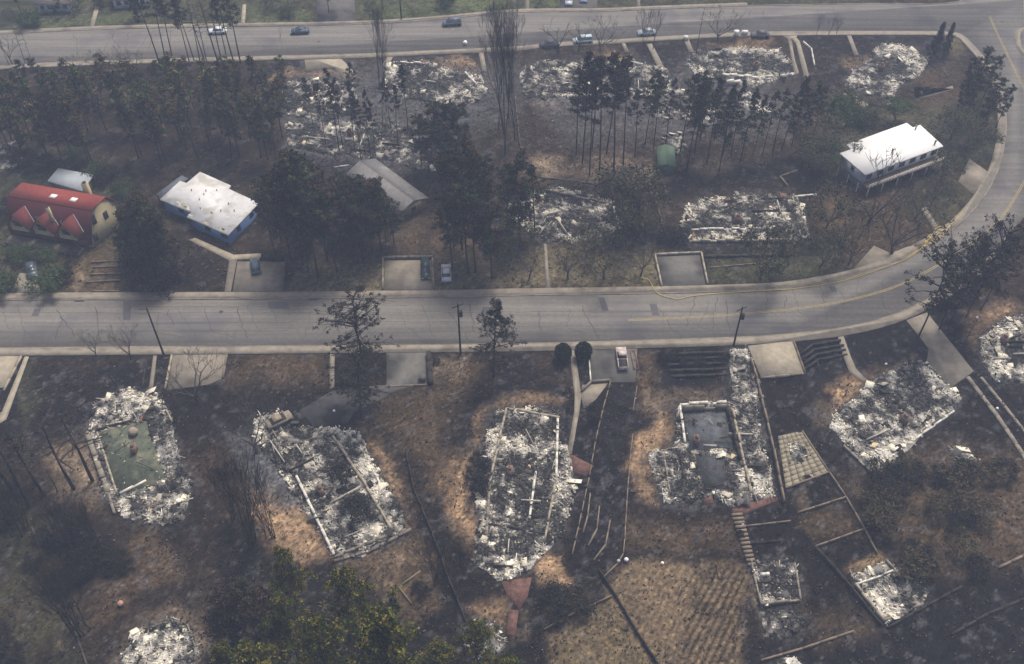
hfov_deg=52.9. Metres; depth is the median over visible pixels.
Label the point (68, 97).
pine tree
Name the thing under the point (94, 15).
path
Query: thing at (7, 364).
driveway
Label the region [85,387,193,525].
burnt house ruin
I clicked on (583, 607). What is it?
scrub bush
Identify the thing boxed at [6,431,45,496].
pine tree
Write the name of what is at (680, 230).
scrub bush
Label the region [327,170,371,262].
pine tree
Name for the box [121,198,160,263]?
pine tree
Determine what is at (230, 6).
pine tree
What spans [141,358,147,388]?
retaining wall
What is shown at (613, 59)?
pine tree
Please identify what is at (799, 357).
retaining wall
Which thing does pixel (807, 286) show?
fire hose
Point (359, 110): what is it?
pine tree
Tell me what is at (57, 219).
gambrel house
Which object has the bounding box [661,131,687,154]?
rubble heap
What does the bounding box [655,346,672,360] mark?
scrub bush
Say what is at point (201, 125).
pine tree
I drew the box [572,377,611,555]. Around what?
timber fence
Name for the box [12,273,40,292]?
driveway
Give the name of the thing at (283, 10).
green bush
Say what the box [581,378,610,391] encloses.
retaining wall
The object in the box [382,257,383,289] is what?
retaining wall
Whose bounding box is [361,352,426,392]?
driveway
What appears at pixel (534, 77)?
burnt house ruin
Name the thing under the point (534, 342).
kerb
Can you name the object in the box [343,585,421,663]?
pine tree
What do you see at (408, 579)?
timber edging
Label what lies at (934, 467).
scrub bush
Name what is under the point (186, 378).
driveway
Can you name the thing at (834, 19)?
bare tree
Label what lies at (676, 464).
burnt house ruin
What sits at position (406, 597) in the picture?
timber edging
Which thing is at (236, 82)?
pine tree
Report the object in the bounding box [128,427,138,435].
boulder
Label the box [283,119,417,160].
burnt house ruin
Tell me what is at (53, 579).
burnt shrub tree
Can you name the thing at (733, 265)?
garden wall
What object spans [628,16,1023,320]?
road centre line
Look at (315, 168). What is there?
pine tree
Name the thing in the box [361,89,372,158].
pine tree
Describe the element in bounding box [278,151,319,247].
pine tree
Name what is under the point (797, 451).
ash heap
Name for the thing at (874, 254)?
driveway
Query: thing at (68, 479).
pine tree
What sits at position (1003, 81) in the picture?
pine tree
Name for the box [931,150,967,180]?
bare tree
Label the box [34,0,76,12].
house
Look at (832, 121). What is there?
bare tree
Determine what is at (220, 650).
pine tree
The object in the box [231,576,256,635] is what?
pine tree
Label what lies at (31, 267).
parked car
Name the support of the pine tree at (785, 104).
on the ground
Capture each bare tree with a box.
[0,35,18,63]
[63,51,87,69]
[67,498,104,552]
[69,0,82,9]
[74,330,101,356]
[100,44,124,68]
[103,323,139,359]
[122,48,142,65]
[154,345,224,401]
[212,389,287,454]
[363,0,394,87]
[369,26,388,110]
[374,12,389,75]
[434,562,449,602]
[474,0,526,155]
[484,0,512,92]
[487,8,524,139]
[488,0,526,118]
[489,25,518,128]
[493,216,543,260]
[507,241,546,278]
[538,22,570,52]
[551,231,597,278]
[560,219,611,257]
[569,25,587,51]
[578,224,631,281]
[582,14,625,50]
[587,156,665,242]
[588,172,639,221]
[602,162,671,229]
[620,234,659,276]
[622,183,669,233]
[635,8,661,50]
[650,8,665,47]
[697,6,744,40]
[734,217,802,281]
[756,234,807,281]
[792,110,863,153]
[800,177,868,226]
[803,224,855,271]
[805,138,842,170]
[816,143,931,223]
[827,18,838,37]
[829,203,864,239]
[831,216,878,265]
[861,96,895,124]
[865,183,946,253]
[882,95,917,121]
[897,171,946,219]
[928,102,978,139]
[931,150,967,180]
[946,115,1005,149]
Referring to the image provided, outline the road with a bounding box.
[0,0,1023,346]
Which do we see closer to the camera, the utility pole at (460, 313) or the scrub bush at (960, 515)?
the scrub bush at (960, 515)
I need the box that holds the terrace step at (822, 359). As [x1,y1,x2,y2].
[805,353,847,370]
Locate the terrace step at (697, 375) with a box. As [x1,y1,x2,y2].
[671,373,728,377]
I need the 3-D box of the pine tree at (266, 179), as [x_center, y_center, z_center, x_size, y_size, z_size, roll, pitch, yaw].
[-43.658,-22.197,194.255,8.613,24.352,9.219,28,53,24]
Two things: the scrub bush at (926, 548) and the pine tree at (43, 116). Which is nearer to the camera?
the scrub bush at (926, 548)
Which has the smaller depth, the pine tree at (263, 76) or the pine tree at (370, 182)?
the pine tree at (370, 182)
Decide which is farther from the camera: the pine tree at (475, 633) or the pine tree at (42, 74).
the pine tree at (42, 74)
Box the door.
[663,167,667,174]
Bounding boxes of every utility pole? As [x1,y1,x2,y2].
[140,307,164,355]
[452,303,463,354]
[732,306,746,345]
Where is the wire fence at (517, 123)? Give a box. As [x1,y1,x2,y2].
[515,98,520,147]
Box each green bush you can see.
[0,268,22,295]
[1,241,33,265]
[12,8,42,25]
[21,259,72,299]
[28,244,59,263]
[57,143,90,166]
[79,156,115,180]
[106,178,134,198]
[276,6,297,17]
[434,0,456,6]
[825,91,863,117]
[826,105,851,124]
[840,88,864,102]
[843,103,872,126]
[852,109,884,125]
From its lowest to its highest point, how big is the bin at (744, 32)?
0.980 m
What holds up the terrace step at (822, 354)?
on the ground
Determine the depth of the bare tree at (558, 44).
251.32 m
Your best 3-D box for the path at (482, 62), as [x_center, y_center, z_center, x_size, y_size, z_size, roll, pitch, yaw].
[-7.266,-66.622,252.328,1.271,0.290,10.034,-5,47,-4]
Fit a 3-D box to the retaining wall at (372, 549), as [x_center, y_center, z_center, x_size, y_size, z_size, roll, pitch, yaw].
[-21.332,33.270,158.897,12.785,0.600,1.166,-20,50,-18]
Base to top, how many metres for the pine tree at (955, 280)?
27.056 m
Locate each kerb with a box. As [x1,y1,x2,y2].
[0,0,962,33]
[0,0,1023,347]
[0,31,1006,300]
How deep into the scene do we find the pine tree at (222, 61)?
229.60 m
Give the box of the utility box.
[419,374,425,381]
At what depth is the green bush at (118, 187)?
214.77 m
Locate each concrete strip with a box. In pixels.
[966,376,1023,458]
[980,377,1023,431]
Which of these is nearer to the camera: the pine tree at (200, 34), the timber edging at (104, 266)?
the timber edging at (104, 266)
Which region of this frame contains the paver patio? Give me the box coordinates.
[778,430,829,488]
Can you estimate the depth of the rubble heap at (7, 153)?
226.08 m
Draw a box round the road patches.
[32,286,836,319]
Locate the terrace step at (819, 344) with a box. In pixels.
[799,339,840,355]
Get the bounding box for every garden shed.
[48,168,94,192]
[657,144,675,174]
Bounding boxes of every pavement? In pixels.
[0,2,747,32]
[0,31,1005,298]
[0,253,996,355]
[1014,27,1023,54]
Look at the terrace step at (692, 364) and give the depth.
184.38 m
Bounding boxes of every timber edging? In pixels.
[86,279,120,282]
[89,272,121,275]
[91,260,121,262]
[91,290,118,291]
[92,265,117,267]
[398,571,420,586]
[398,587,411,603]
[602,434,632,577]
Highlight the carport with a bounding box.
[156,175,187,202]
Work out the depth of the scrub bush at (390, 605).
151.46 m
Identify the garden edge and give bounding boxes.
[386,384,426,386]
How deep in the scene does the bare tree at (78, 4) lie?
265.88 m
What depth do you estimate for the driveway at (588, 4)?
270.31 m
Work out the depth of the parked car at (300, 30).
259.80 m
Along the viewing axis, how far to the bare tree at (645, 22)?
249.24 m
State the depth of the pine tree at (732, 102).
217.35 m
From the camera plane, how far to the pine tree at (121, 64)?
229.76 m
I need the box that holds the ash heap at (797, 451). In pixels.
[788,441,808,462]
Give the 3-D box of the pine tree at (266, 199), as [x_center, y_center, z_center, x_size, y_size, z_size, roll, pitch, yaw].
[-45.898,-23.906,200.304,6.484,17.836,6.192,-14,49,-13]
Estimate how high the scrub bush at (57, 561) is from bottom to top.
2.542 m
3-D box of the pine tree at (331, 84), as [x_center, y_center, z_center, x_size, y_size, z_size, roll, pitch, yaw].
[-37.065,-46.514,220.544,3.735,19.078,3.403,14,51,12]
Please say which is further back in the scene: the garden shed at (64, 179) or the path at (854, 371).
the garden shed at (64, 179)
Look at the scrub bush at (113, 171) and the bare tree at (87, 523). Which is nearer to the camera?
the bare tree at (87, 523)
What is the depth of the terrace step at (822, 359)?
185.45 m
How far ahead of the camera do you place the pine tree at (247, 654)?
120.44 m
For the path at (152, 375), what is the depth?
183.27 m
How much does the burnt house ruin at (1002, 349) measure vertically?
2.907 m
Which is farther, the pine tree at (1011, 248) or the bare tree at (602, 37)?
the bare tree at (602, 37)
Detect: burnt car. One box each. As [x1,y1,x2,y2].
[264,410,293,429]
[751,30,769,37]
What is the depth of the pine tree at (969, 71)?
233.88 m
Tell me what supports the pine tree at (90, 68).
on the ground
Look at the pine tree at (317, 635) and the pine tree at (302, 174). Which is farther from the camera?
the pine tree at (302, 174)
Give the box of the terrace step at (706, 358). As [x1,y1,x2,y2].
[665,356,724,361]
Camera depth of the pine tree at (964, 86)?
230.97 m
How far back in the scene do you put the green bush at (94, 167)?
218.42 m
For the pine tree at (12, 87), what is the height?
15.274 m
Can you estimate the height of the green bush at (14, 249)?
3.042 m
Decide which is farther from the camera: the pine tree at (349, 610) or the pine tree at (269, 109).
the pine tree at (269, 109)
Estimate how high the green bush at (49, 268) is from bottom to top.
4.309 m
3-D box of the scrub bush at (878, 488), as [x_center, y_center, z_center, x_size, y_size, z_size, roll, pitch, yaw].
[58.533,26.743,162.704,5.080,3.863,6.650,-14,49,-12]
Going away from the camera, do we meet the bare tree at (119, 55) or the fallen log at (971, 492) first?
the fallen log at (971, 492)
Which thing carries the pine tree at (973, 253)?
on the ground
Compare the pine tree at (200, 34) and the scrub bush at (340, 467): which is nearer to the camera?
the scrub bush at (340, 467)
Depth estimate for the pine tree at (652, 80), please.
220.27 m
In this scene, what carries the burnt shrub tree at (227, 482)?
on the ground
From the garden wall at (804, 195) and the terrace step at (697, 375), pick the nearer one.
the terrace step at (697, 375)
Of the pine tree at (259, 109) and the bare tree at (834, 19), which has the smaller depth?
the pine tree at (259, 109)
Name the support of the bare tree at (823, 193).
on the ground
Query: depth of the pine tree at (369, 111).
217.84 m
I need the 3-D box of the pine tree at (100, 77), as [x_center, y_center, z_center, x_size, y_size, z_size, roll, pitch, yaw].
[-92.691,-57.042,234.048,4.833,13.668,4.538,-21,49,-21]
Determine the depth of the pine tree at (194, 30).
244.58 m
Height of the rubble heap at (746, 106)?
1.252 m
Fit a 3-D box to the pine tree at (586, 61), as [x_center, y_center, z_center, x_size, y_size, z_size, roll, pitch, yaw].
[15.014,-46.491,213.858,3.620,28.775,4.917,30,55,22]
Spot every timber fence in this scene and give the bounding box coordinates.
[260,256,284,260]
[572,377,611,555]
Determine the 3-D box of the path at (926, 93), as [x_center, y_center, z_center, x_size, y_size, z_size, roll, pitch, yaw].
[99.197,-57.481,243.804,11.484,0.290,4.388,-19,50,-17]
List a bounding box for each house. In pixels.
[4,181,119,255]
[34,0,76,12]
[110,0,150,8]
[160,172,257,243]
[346,158,427,221]
[837,123,943,196]
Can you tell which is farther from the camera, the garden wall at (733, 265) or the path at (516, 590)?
the garden wall at (733, 265)
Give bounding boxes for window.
[92,214,97,225]
[92,232,98,241]
[102,210,108,219]
[220,232,228,239]
[411,205,416,212]
[864,173,872,180]
[887,165,894,171]
[897,161,905,167]
[908,157,916,163]
[919,153,926,159]
[930,149,937,155]
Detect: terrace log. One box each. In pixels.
[582,493,590,532]
[588,506,599,544]
[593,519,610,560]
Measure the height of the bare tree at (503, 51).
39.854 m
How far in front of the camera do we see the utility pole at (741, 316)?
182.42 m
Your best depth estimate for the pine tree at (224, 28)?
245.09 m
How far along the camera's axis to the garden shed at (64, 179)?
216.51 m
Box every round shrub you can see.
[554,343,571,361]
[574,341,592,360]
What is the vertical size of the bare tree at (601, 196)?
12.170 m
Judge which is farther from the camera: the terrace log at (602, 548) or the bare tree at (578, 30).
the bare tree at (578, 30)
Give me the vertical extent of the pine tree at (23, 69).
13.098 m
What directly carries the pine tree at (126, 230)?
on the ground
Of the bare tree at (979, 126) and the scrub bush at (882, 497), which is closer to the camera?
the scrub bush at (882, 497)
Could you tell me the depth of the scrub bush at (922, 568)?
154.72 m
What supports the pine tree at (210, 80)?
on the ground
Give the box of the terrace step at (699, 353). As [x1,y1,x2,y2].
[663,351,724,355]
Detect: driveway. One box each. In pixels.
[0,356,18,387]
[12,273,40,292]
[167,354,225,389]
[233,261,283,291]
[300,388,389,426]
[305,59,354,79]
[315,0,355,21]
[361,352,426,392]
[384,260,432,289]
[560,0,596,7]
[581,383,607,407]
[591,348,636,381]
[657,255,705,285]
[748,341,802,375]
[784,35,809,79]
[843,93,867,106]
[853,246,909,268]
[906,313,972,387]
[958,159,987,193]
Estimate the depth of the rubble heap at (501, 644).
148.00 m
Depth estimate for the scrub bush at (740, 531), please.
159.74 m
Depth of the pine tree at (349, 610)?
133.90 m
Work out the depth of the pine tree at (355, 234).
194.37 m
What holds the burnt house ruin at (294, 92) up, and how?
on the ground
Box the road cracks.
[0,8,1022,344]
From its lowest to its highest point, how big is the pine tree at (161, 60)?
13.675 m
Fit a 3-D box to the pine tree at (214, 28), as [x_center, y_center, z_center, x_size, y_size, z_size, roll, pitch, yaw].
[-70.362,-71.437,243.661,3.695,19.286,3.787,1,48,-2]
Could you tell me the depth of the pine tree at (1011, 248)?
185.36 m
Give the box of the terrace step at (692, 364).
[667,361,726,366]
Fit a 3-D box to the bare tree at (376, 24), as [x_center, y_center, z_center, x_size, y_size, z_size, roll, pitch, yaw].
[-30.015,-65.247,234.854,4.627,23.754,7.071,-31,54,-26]
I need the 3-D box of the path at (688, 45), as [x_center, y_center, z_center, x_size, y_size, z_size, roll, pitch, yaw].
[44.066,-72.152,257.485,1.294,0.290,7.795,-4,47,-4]
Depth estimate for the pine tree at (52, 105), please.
214.66 m
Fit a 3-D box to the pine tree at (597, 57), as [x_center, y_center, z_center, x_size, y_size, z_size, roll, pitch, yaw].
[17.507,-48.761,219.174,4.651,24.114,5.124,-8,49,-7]
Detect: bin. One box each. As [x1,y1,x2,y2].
[734,30,738,35]
[741,30,747,34]
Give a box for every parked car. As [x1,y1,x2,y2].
[25,261,37,277]
[208,26,226,34]
[250,258,260,274]
[290,26,308,34]
[421,257,430,279]
[441,264,450,281]
[539,39,557,47]
[565,0,571,4]
[616,347,628,369]
[637,28,656,36]
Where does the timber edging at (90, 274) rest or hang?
on the ground
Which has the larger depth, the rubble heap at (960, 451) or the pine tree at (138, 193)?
the pine tree at (138, 193)
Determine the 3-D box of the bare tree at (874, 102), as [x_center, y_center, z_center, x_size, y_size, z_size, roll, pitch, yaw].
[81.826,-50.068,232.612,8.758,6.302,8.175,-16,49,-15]
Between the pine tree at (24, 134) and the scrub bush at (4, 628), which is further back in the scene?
the pine tree at (24, 134)
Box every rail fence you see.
[405,449,466,624]
[543,595,611,630]
[599,569,658,663]
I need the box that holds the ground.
[0,0,1023,663]
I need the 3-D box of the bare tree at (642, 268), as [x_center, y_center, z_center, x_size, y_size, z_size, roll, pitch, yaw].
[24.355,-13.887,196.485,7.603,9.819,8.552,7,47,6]
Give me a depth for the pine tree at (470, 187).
190.52 m
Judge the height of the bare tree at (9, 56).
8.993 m
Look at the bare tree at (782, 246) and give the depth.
190.83 m
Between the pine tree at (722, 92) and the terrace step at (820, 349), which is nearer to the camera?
the terrace step at (820, 349)
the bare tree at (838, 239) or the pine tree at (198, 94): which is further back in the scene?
the pine tree at (198, 94)
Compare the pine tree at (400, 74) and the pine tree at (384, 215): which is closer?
the pine tree at (384, 215)
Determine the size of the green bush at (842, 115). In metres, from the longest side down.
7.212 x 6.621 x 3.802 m
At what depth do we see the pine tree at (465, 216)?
187.28 m
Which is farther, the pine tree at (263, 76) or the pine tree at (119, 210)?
the pine tree at (263, 76)
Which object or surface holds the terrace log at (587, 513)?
on the ground
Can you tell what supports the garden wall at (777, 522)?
on the ground
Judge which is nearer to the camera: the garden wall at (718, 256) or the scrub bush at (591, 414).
the scrub bush at (591, 414)
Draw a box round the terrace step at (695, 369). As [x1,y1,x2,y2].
[669,367,727,372]
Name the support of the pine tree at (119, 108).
on the ground
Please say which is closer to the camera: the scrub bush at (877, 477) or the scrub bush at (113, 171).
the scrub bush at (877, 477)
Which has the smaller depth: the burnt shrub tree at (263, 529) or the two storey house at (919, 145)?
the burnt shrub tree at (263, 529)
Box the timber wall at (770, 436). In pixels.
[750,357,784,502]
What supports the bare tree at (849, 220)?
on the ground
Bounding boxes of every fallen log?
[31,526,52,573]
[57,590,86,663]
[933,490,975,510]
[997,554,1023,568]
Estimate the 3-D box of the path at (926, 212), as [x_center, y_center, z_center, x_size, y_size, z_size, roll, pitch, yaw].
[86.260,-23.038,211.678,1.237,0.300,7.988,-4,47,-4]
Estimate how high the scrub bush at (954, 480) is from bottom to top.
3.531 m
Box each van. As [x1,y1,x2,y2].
[442,16,461,26]
[573,34,592,43]
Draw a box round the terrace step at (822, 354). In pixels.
[803,348,845,364]
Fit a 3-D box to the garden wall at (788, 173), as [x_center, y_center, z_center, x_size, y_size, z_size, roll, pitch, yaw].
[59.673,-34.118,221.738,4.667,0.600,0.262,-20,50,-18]
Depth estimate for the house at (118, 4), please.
268.22 m
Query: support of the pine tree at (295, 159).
on the ground
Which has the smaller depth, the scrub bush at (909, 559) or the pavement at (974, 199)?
the scrub bush at (909, 559)
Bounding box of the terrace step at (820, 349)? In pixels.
[801,344,843,360]
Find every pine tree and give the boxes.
[0,79,22,136]
[0,106,26,161]
[0,106,33,157]
[0,116,9,149]
[0,430,38,483]
[0,443,37,507]
[0,452,19,502]
[4,67,24,99]
[4,81,32,140]
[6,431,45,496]
[12,59,33,102]
[17,79,45,140]
[19,101,46,151]
[25,57,46,85]
[30,422,77,489]
[31,88,61,158]
[35,67,59,122]
[35,84,76,161]
[45,70,70,127]
[49,68,64,95]
[51,415,111,482]
[53,0,61,15]
[53,87,91,162]
[56,100,89,161]
[57,57,70,88]
[64,64,90,130]
[71,85,90,128]
[75,68,106,130]
[88,65,103,97]
[91,53,113,106]
[102,72,125,132]
[103,69,127,107]
[106,85,140,158]
[108,202,150,271]
[114,57,136,91]
[115,103,142,157]
[115,196,148,282]
[119,63,146,122]
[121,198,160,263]
[126,88,166,161]
[128,0,158,61]
[129,203,196,298]
[130,190,166,232]
[132,88,166,161]
[139,0,168,55]
[140,77,165,132]
[147,60,164,105]
[151,74,181,141]
[154,0,172,55]
[156,57,173,102]
[158,51,184,106]
[165,66,194,132]
[166,103,187,149]
[168,0,194,60]
[170,0,189,61]
[173,55,194,107]
[173,96,198,160]
[181,0,205,62]
[186,0,200,60]
[189,0,216,59]
[190,87,205,129]
[191,66,222,133]
[192,4,207,64]
[195,57,214,98]
[195,577,251,646]
[197,106,211,151]
[198,104,218,161]
[202,87,238,156]
[203,70,221,105]
[206,2,222,63]
[207,636,248,663]
[208,0,227,60]
[212,63,242,139]
[214,59,228,94]
[216,54,231,93]
[217,0,240,63]
[217,2,233,62]
[219,94,243,156]
[227,59,243,99]
[228,636,289,663]
[229,78,252,140]
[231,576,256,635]
[231,579,298,663]
[237,90,266,157]
[239,55,264,112]
[246,99,273,159]
[249,156,296,260]
[250,190,276,253]
[254,589,313,663]
[259,67,268,100]
[259,85,276,131]
[259,183,286,242]
[263,76,288,137]
[265,106,276,160]
[265,146,325,264]
[265,545,318,616]
[271,206,288,239]
[273,54,290,99]
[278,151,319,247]
[283,174,332,277]
[283,214,314,272]
[284,610,355,663]
[292,156,337,261]
[300,76,313,124]
[307,181,349,271]
[312,83,325,142]
[312,279,400,382]
[319,68,339,150]
[319,344,396,416]
[320,564,377,652]
[326,77,344,148]
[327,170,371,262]
[331,170,361,225]
[335,199,377,263]
[343,62,358,121]
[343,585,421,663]
[344,173,389,252]
[345,82,355,149]
[347,91,361,159]
[353,176,372,234]
[354,99,364,152]
[359,181,394,248]
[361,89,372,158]
[365,100,376,155]
[371,191,394,241]
[378,82,385,127]
[378,192,405,243]
[381,78,390,126]
[388,85,400,148]
[395,64,408,130]
[403,636,459,663]
[407,113,428,165]
[416,118,435,180]
[420,100,448,163]
[426,121,454,186]
[427,153,461,240]
[429,190,463,268]
[432,138,482,250]
[435,99,456,145]
[441,102,470,152]
[442,179,486,274]
[445,144,494,242]
[447,178,492,272]
[451,615,500,663]
[455,133,474,178]
[464,152,505,251]
[465,297,527,376]
[466,196,510,278]
[484,648,524,663]
[492,169,518,225]
[493,147,541,245]
[521,164,550,233]
[567,67,593,154]
[578,50,597,163]
[580,64,601,175]
[586,55,614,172]
[588,55,605,149]
[598,51,630,171]
[606,55,630,153]
[615,54,635,165]
[626,89,644,156]
[641,73,661,144]
[647,68,671,150]
[663,77,680,143]
[678,71,703,155]
[684,77,711,170]
[691,80,715,154]
[696,69,715,140]
[702,77,725,162]
[713,79,727,139]
[714,85,740,170]
[718,89,740,154]
[728,80,749,155]
[736,91,762,160]
[748,87,761,113]
[753,94,772,155]
[761,90,781,156]
[772,88,792,154]
[780,84,809,150]
[791,75,813,146]
[798,80,822,147]
[812,86,829,139]
[825,99,837,123]
[904,214,990,337]
[926,22,946,59]
[930,232,994,329]
[940,22,955,55]
[947,225,1012,319]
[955,75,974,116]
[959,56,979,88]
[963,71,986,114]
[966,212,1023,316]
[972,45,995,94]
[976,232,1023,308]
[978,87,1003,133]
[980,54,1005,105]
[985,77,1009,118]
[996,83,1018,125]
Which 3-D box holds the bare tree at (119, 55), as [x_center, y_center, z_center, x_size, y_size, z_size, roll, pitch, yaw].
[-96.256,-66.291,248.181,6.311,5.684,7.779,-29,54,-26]
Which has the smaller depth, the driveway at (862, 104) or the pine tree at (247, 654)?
the pine tree at (247, 654)
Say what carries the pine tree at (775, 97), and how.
on the ground
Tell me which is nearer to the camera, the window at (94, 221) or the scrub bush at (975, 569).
the scrub bush at (975, 569)
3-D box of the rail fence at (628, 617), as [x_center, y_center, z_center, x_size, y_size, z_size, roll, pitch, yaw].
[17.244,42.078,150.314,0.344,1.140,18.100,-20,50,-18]
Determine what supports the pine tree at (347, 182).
on the ground
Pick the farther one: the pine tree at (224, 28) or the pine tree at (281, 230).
the pine tree at (224, 28)
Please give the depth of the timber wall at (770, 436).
173.25 m
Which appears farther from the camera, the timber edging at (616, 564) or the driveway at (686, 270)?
the driveway at (686, 270)
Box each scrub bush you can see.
[0,195,6,217]
[0,617,13,640]
[0,636,28,663]
[7,147,44,171]
[34,149,62,168]
[37,550,64,573]
[53,262,75,282]
[93,163,121,185]
[109,548,135,569]
[326,462,356,486]
[338,492,376,526]
[386,597,396,608]
[408,580,432,598]
[433,357,440,364]
[461,466,482,481]
[464,448,492,469]
[467,472,490,497]
[537,579,577,609]
[545,581,600,626]
[584,403,601,420]
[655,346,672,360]
[669,347,679,359]
[675,226,691,242]
[719,352,730,360]
[736,529,744,537]
[858,486,902,520]
[861,482,902,515]
[863,494,903,530]
[864,454,897,489]
[867,509,902,540]
[875,474,914,513]
[892,458,933,484]
[893,452,915,474]
[895,545,943,582]
[900,535,936,562]
[903,551,942,576]
[921,491,957,523]
[929,461,949,482]
[929,487,961,514]
[935,460,982,501]
[943,455,983,490]
[945,495,984,523]
[947,524,987,561]
[957,492,996,530]
[965,550,993,579]
[972,454,1009,483]
[988,456,1023,483]
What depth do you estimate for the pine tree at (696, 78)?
214.93 m
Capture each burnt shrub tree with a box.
[0,460,9,517]
[0,463,28,536]
[16,547,98,637]
[30,576,79,630]
[34,491,86,553]
[51,490,96,543]
[200,459,246,521]
[201,442,279,549]
[230,462,275,538]
[403,524,453,586]
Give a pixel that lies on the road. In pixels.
(972, 20)
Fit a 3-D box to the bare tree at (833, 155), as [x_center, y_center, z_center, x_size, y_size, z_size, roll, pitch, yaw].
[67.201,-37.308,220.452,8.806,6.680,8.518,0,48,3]
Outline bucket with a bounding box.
[117,600,123,605]
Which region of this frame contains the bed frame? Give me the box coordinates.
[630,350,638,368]
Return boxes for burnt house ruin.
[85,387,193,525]
[120,616,200,663]
[252,408,406,559]
[282,77,359,121]
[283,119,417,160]
[382,59,487,105]
[469,405,581,580]
[506,187,620,242]
[519,57,673,100]
[642,86,720,124]
[648,396,778,506]
[679,191,810,242]
[685,45,794,87]
[751,556,801,607]
[829,358,961,473]
[845,41,929,99]
[850,559,928,623]
[979,314,1023,383]
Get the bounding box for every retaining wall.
[3,355,21,391]
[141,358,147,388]
[164,354,172,389]
[222,353,227,378]
[334,528,411,562]
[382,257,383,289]
[383,255,431,259]
[426,351,432,384]
[431,257,434,289]
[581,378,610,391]
[588,359,590,379]
[654,254,662,285]
[655,251,701,255]
[701,252,707,283]
[761,372,803,377]
[761,630,853,661]
[793,340,804,372]
[814,546,882,625]
[886,585,962,628]
[951,597,1023,635]
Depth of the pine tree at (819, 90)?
219.21 m
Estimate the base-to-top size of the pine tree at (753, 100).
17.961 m
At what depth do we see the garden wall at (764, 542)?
159.37 m
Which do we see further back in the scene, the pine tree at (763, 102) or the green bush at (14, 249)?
the pine tree at (763, 102)
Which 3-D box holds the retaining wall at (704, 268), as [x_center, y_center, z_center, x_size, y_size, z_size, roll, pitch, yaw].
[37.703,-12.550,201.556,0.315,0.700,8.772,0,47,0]
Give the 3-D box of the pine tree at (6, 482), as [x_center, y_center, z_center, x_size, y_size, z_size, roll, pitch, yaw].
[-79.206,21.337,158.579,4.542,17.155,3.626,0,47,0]
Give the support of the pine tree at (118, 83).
on the ground
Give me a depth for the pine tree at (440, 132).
209.41 m
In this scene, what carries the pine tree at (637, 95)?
on the ground
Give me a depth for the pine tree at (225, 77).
219.55 m
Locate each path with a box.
[0,356,28,422]
[90,6,99,25]
[149,356,156,388]
[190,238,260,291]
[241,4,245,22]
[329,354,334,388]
[381,57,392,67]
[479,52,486,71]
[501,577,531,608]
[506,610,518,635]
[525,0,528,8]
[544,244,549,287]
[568,350,580,453]
[569,455,593,475]
[622,43,628,51]
[647,44,664,69]
[684,39,693,51]
[702,494,712,503]
[732,495,777,513]
[838,336,866,382]
[847,35,857,55]
[914,86,953,98]
[922,207,938,230]
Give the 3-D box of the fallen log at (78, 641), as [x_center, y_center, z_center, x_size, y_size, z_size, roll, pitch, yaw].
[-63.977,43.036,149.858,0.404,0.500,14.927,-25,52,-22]
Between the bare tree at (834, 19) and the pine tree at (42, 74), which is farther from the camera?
the bare tree at (834, 19)
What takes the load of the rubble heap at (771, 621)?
on the ground
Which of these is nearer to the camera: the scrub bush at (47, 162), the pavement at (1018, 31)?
the scrub bush at (47, 162)
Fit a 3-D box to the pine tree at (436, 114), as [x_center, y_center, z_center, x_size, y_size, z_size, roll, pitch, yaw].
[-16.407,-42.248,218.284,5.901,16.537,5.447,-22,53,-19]
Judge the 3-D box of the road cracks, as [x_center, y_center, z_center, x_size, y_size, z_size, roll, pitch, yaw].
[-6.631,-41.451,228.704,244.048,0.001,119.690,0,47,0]
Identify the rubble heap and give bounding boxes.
[0,141,22,170]
[392,153,435,170]
[463,619,507,663]
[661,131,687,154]
[728,347,763,402]
[736,91,770,112]
[758,606,812,640]
[772,656,800,663]
[948,445,979,462]
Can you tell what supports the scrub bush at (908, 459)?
on the ground
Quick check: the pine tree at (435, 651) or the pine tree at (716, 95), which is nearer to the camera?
the pine tree at (435, 651)
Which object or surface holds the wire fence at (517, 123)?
on the ground
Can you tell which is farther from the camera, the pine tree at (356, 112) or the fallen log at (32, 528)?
the pine tree at (356, 112)
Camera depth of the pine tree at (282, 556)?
140.16 m
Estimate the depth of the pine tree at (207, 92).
221.31 m
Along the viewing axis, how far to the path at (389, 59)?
252.08 m
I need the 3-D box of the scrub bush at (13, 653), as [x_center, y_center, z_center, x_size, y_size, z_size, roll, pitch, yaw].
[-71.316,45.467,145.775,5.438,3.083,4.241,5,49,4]
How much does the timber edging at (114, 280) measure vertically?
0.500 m
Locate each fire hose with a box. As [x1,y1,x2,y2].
[641,277,678,299]
[679,227,936,298]
[907,211,962,256]
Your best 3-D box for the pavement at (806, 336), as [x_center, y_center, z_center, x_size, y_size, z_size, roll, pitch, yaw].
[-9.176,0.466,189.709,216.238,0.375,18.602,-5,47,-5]
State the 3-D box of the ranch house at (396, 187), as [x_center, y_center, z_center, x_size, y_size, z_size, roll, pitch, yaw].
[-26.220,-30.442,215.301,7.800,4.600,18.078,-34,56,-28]
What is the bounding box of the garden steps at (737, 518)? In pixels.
[731,512,755,566]
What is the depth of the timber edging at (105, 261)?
202.80 m
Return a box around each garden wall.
[540,176,601,186]
[704,253,794,258]
[709,263,755,267]
[746,520,790,526]
[750,539,781,544]
[780,169,797,176]
[794,193,816,197]
[798,496,845,513]
[803,41,814,65]
[814,528,864,547]
[829,472,877,554]

